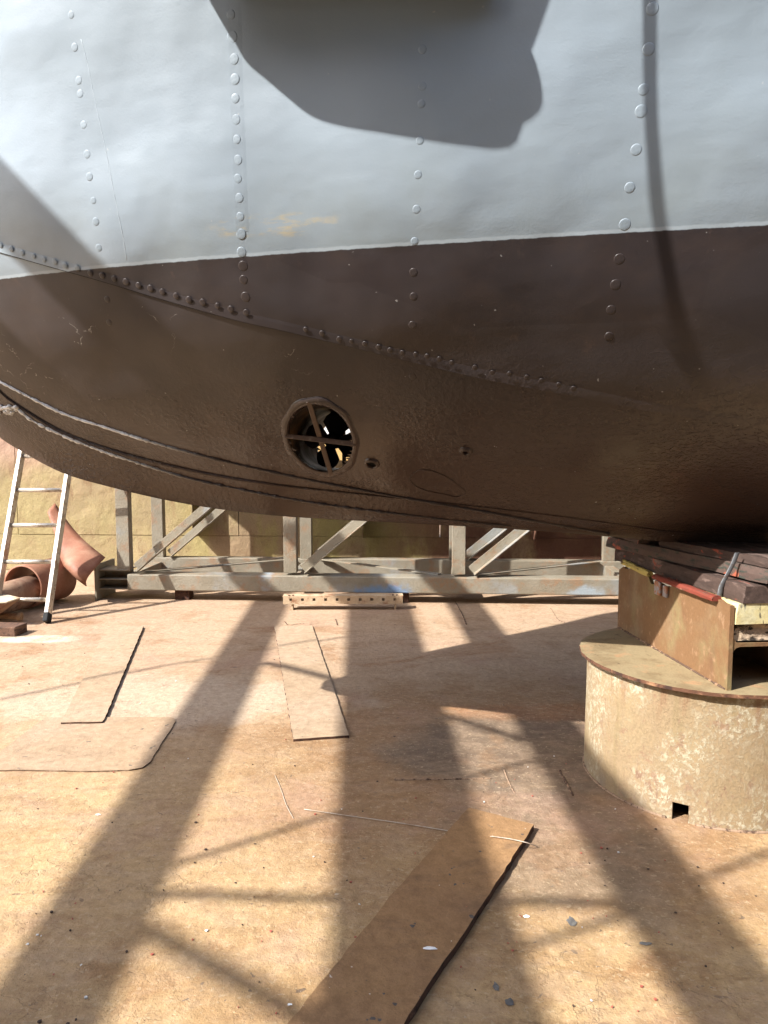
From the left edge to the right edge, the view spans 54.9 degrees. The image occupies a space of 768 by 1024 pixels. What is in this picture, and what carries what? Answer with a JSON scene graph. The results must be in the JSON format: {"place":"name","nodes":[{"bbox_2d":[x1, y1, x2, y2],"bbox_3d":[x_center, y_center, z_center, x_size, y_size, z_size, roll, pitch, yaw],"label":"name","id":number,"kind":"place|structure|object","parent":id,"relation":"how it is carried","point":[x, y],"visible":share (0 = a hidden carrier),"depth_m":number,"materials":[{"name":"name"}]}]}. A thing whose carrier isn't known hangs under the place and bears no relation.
{"place":"outdoors","nodes":[
{"label":"outdoors","id":0,"kind":"place"},
{"bbox_2d":[0,438,615,570],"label":"dock wall","id":1,"kind":"structure","parent":0,"point":[90,516],"depth_m":7.40,"materials":[{"name":"beige concrete"}]},
{"bbox_2d":[0,570,767,1023],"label":"dock floor","id":2,"kind":"structure","parent":0,"point":[436,686],"depth_m":2.40,"materials":[{"name":"beige concrete"}]},
{"bbox_2d":[0,594,19,613],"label":"steel trough","id":3,"kind":"object","parent":2,"relation":"on","point":[7,601],"visible":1,"depth_m":5.23,"materials":[{"name":"beige metal"}]},
{"bbox_2d":[0,612,22,620],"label":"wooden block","id":4,"kind":"object","parent":2,"relation":"on","point":[18,616],"visible":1,"depth_m":5.27,"materials":[{"name":"brown wood"}]},
{"bbox_2d":[0,622,26,635],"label":"timber block","id":5,"kind":"object","parent":2,"relation":"on","point":[11,628],"depth_m":4.92,"materials":[{"name":"brown wood"}]},
{"bbox_2d":[2,574,40,612],"bbox_3d":[-2.785,0.624,5.682,0.236,0.261,0.718,2,5,18],"label":"pipe","id":6,"kind":"object","parent":2,"relation":"on","point":[28,586],"visible":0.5,"depth_m":5.58,"materials":[{"name":"brown metal"}]},
{"bbox_2d":[0,450,71,622],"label":"ladder","id":7,"kind":"object","parent":2,"relation":"on","point":[10,524],"visible":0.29,"depth_m":5.49,"materials":[{"name":"metal"}]},
{"bbox_2d":[4,558,76,608],"bbox_3d":[-2.733,0.560,5.896,0.344,0.344,0.420,1,5,13],"label":"pipe","id":8,"kind":"object","parent":2,"relation":"on","point":[66,583],"visible":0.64,"depth_m":5.83,"materials":[{"name":"brown metal"}]},
{"bbox_2d":[47,504,104,585],"bbox_3d":[-2.600,0.263,6.072,0.696,0.634,0.250,3,6,34],"label":"bent plate","id":9,"kind":"object","parent":8,"relation":"on","point":[81,559],"visible":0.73,"depth_m":5.99,"materials":[{"name":"brown metal"}]},
{"bbox_2d":[0,717,175,771],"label":"steel plate","id":10,"kind":"object","parent":2,"relation":"on","point":[108,744],"visible":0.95,"depth_m":3.09,"materials":[{"name":"beige metal"}]},
{"bbox_2d":[61,626,143,723],"bbox_3d":[-1.569,0.878,4.234,0.252,0.016,1.872,-1,5,-14],"label":"steel plate","id":11,"kind":"object","parent":2,"relation":"on","point":[94,696],"visible":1,"depth_m":4.00,"materials":[{"name":"beige metal"}]},
{"bbox_2d":[274,625,348,741],"bbox_3d":[-0.448,0.885,4.173,0.264,0.013,2.042,-1,5,-11],"label":"steel plate","id":12,"kind":"object","parent":2,"relation":"on","point":[314,710],"visible":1,"depth_m":3.81,"materials":[{"name":"beige metal"}]},
{"bbox_2d":[26,680,619,1001],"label":"pale paint flakes","id":13,"kind":"object","parent":2,"relation":"on","point":[86,997],"visible":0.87,"depth_m":1.90,"materials":[{"name":"grey paint"}]},
{"bbox_2d":[283,593,402,609],"bbox_3d":[-0.317,0.693,5.737,0.926,0.118,0.097,0,5,-1],"label":"perforated step","id":14,"kind":"object","parent":2,"relation":"on","point":[394,598],"visible":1,"depth_m":5.69,"materials":[{"name":"grey metal"}]},
{"bbox_2d":[42,739,665,1013],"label":"red paint flakes","id":15,"kind":"object","parent":2,"relation":"on","point":[512,950],"visible":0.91,"depth_m":1.91,"materials":[{"name":"red paint"}]},
{"bbox_2d":[94,488,670,602],"bbox_3d":[0.961,-0.381,6.247,6.602,2.170,0.958,0,5,3],"label":"lattice truss","id":16,"kind":"object","parent":2,"relation":"on","point":[308,570],"visible":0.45,"depth_m":6.04,"materials":[{"name":"grey metal"}]},
{"bbox_2d":[318,445,349,460],"bbox_3d":[-0.433,-0.473,5.860,0.600,0.130,0.020,0,5,3],"label":"orange board","id":17,"kind":"object","parent":16,"relation":"attached to","point":[339,452],"depth_m":5.85,"materials":[{"name":"paint"}]},
{"bbox_2d":[324,427,349,433],"bbox_3d":[-0.433,-0.732,5.837,0.600,0.360,0.018,0,5,3],"label":"white board","id":18,"kind":"object","parent":16,"relation":"attached to","point":[347,431],"depth_m":5.84,"materials":[{"name":"paint"}]},
{"bbox_2d":[22,638,756,1023],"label":"dark scale flakes","id":19,"kind":"object","parent":2,"relation":"on","point":[346,880],"visible":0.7,"depth_m":2.11,"materials":[{"name":"brown metal"}]},
{"bbox_2d":[287,808,533,1023],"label":"steel plate","id":20,"kind":"object","parent":2,"relation":"on","point":[387,968],"visible":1,"depth_m":1.89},
{"bbox_2d":[423,946,436,949],"bbox_3d":[0.114,1.070,1.817,0.036,0.001,0.013,0,5,0],"label":"paper scrap","id":21,"kind":"object","parent":20,"relation":"on","point":[429,948],"visible":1,"depth_m":1.81,"materials":[{"name":"white paper"}]},
{"bbox_2d":[304,809,537,846],"bbox_3d":[0.103,1.026,2.435,0.795,0.025,0.031,2,5,20],"label":"cord","id":22,"kind":"object","parent":2,"relation":"on","point":[412,824],"visible":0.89,"depth_m":2.46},
{"bbox_2d":[394,777,491,780],"bbox_3d":[0.222,1.009,2.793,0.370,0.009,0.011,0,5,-2],"label":"weld scar","id":23,"kind":"object","parent":2,"relation":"on","point":[443,779],"visible":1,"depth_m":2.79},
{"bbox_2d":[493,982,498,990],"bbox_3d":[0.260,1.102,1.720,0.016,0.001,0.031,0,5,0],"label":"paint skin","id":24,"kind":"object","parent":2,"relation":"on","point":[495,986],"visible":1,"depth_m":1.72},
{"bbox_2d":[503,769,514,793],"bbox_3d":[0.469,1.011,2.777,0.009,0.006,0.193,0,5,-2],"label":"weld scar","id":25,"kind":"object","parent":2,"relation":"on","point":[508,781],"visible":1,"depth_m":2.76},
{"bbox_2d":[505,998,513,1005],"bbox_3d":[0.283,1.106,1.672,0.019,0.001,0.025,0,5,0],"label":"paint skin","id":26,"kind":"object","parent":2,"relation":"on","point":[509,1001],"visible":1,"depth_m":1.67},
{"bbox_2d":[558,770,573,795],"bbox_3d":[0.680,1.012,2.762,0.016,0.013,0.197,0,5,0],"label":"weld scar","id":27,"kind":"object","parent":2,"relation":"on","point":[565,781],"visible":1,"depth_m":2.76},
{"bbox_2d":[566,916,576,925],"bbox_3d":[0.495,1.081,1.956,0.024,0.002,0.040,-2,5,-18],"label":"paint skin","id":28,"kind":"object","parent":2,"relation":"on","point":[570,920],"visible":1,"depth_m":1.95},
{"bbox_2d":[639,942,651,944],"bbox_3d":[0.660,1.089,1.868,0.036,0.001,0.015,0,5,0],"label":"paint skin","id":29,"kind":"object","parent":2,"relation":"on","point":[645,943],"visible":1,"depth_m":1.87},
{"bbox_2d":[579,567,767,833],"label":"keel block","id":30,"kind":"structure","parent":2,"relation":"on","point":[676,708],"depth_m":2.52,"materials":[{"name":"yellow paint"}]},
{"bbox_2d":[621,559,653,576],"bbox_3d":[1.040,0.229,3.044,0.031,0.032,0.248,-1,5,-6],"label":"batten","id":31,"kind":"object","parent":30,"relation":"on","point":[637,568],"visible":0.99,"depth_m":3.02,"materials":[{"name":"yellow wood"}]},
{"bbox_2d":[652,574,721,600],"bbox_3d":[1.076,0.267,2.651,0.036,0.018,0.433,-1,5,-6],"label":"batten","id":32,"kind":"object","parent":30,"relation":"on","point":[689,588],"visible":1,"depth_m":2.61,"materials":[{"name":"red wood"}]},
{"bbox_2d":[733,624,767,640],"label":"timber block","id":33,"kind":"object","parent":30,"relation":"on","point":[747,632],"depth_m":2.40,"materials":[{"name":"brown wood"}]},
{"bbox_2d":[684,583,767,624],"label":"timber block","id":34,"kind":"object","parent":33,"relation":"on","point":[753,613],"depth_m":2.38,"materials":[{"name":"beige wood"}]},
{"bbox_2d":[615,549,767,603],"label":"plank","id":35,"kind":"object","parent":34,"relation":"on","point":[741,590],"visible":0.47,"depth_m":2.60,"materials":[{"name":"red paint"}]},
{"bbox_2d":[606,537,767,583],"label":"plank","id":36,"kind":"object","parent":35,"relation":"on","point":[750,572],"visible":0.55,"depth_m":2.72,"materials":[{"name":"brown wood"}]},
{"bbox_2d":[623,538,659,543],"bbox_3d":[1.166,0.103,3.180,0.305,0.023,0.326,-1,5,-6],"label":"wedge","id":37,"kind":"object","parent":36,"relation":"on","point":[637,541],"visible":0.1,"depth_m":3.01,"materials":[{"name":"brown wood"}]},
{"bbox_2d":[659,541,767,567],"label":"plank","id":38,"kind":"object","parent":36,"relation":"on","point":[756,554],"visible":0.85,"depth_m":2.66,"materials":[{"name":"red paint"}]},
{"bbox_2d":[0,0,767,542],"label":"ship","id":39,"kind":"object","parent":38,"relation":"on","point":[502,264],"visible":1,"depth_m":2.14,"materials":[{"name":"grey paint"}]},
{"bbox_2d":[717,553,738,596],"bbox_3d":[1.143,0.225,2.513,0.080,0.189,0.096,0,5,0],"label":"steel strap","id":40,"kind":"object","parent":35,"relation":"hanging from","point":[727,573],"visible":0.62,"depth_m":2.47,"materials":[{"name":"grey metal"}]}
]}

